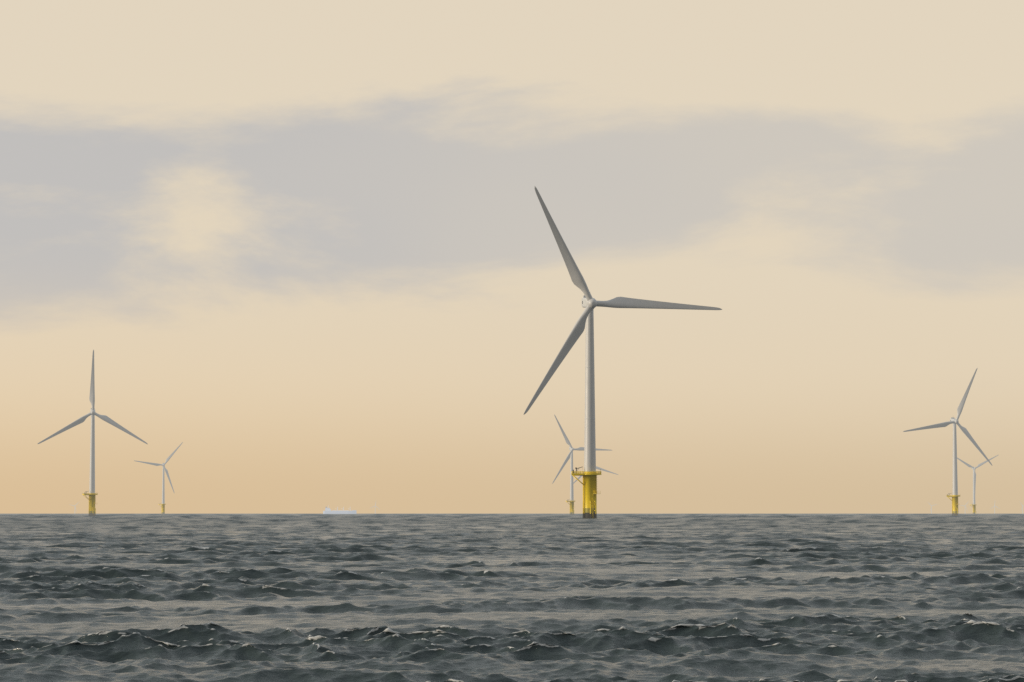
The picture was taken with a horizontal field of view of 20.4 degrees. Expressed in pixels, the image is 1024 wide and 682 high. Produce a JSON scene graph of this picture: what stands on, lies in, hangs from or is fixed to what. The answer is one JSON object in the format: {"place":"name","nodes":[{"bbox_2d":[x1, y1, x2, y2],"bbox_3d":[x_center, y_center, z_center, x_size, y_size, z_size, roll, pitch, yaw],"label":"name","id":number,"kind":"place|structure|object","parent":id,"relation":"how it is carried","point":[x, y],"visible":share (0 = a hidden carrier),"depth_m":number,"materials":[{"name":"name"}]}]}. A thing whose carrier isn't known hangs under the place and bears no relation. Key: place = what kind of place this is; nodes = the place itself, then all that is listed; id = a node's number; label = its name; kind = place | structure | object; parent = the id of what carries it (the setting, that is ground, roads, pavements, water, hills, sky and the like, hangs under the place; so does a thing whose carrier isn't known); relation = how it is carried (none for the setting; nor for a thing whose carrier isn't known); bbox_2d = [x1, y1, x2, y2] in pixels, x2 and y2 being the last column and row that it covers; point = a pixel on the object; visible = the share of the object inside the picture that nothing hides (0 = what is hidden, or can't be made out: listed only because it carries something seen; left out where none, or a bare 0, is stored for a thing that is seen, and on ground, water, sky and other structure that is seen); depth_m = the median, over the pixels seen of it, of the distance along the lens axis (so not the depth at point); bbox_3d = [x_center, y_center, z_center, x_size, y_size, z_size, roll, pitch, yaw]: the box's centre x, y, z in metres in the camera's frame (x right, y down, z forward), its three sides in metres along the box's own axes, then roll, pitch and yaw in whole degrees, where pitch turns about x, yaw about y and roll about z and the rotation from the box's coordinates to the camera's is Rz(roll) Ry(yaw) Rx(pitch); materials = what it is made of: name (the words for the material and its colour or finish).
{"place":"outdoors","nodes":[
{"label":"outdoors","id":0,"kind":"place"},
{"bbox_2d":[0,514,1023,681],"bbox_3d":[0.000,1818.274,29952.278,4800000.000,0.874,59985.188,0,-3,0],"label":"sea","id":1,"kind":"structure","parent":0,"point":[514,598],"depth_m":65.84,"materials":[{"name":"grey liquid"}]},
{"bbox_2d":[38,350,146,515],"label":"turbine","id":2,"kind":"object","parent":1,"relation":"in","point":[92,494],"visible":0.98,"depth_m":2410.55,"materials":[{"name":"grey metal"}]},
{"bbox_2d":[136,442,182,514],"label":"turbine","id":3,"kind":"object","parent":1,"relation":"in","point":[163,504],"visible":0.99,"depth_m":5049.80,"materials":[{"name":"grey metal"}]},
{"bbox_2d":[323,507,356,513],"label":"cargo ship","id":4,"kind":"object","parent":1,"relation":"on","point":[329,511],"visible":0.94,"depth_m":11968.63,"materials":[{"name":"grey metal"}]},
{"bbox_2d":[552,414,611,514],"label":"turbine","id":5,"kind":"object","parent":1,"relation":"in","point":[571,501],"visible":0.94,"depth_m":3797.30,"materials":[{"name":"grey metal"}]},
{"bbox_2d":[573,466,617,483],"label":"wind turbine blades","id":6,"kind":"object","parent":1,"relation":"in","point":[599,468],"visible":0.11,"depth_m":5173.42,"materials":[{"name":"grey"}]},
{"bbox_2d":[524,187,721,517],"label":"turbine","id":7,"kind":"object","parent":1,"relation":"in","point":[586,317],"visible":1,"depth_m":1159.34,"materials":[{"name":"grey metal"}]},
{"bbox_2d":[903,369,991,515],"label":"turbine","id":8,"kind":"object","parent":1,"relation":"in","point":[955,496],"visible":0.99,"depth_m":2649.03,"materials":[{"name":"grey metal"}]},
{"bbox_2d":[957,455,997,514],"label":"turbine","id":9,"kind":"object","parent":1,"relation":"in","point":[974,485],"visible":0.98,"depth_m":5432.41,"materials":[{"name":"grey metal"}]},
{"bbox_2d":[0,0,1023,513],"label":"sky","id":10,"kind":"structure","parent":0,"point":[309,248],"materials":[{"name":"beige"}]}
]}

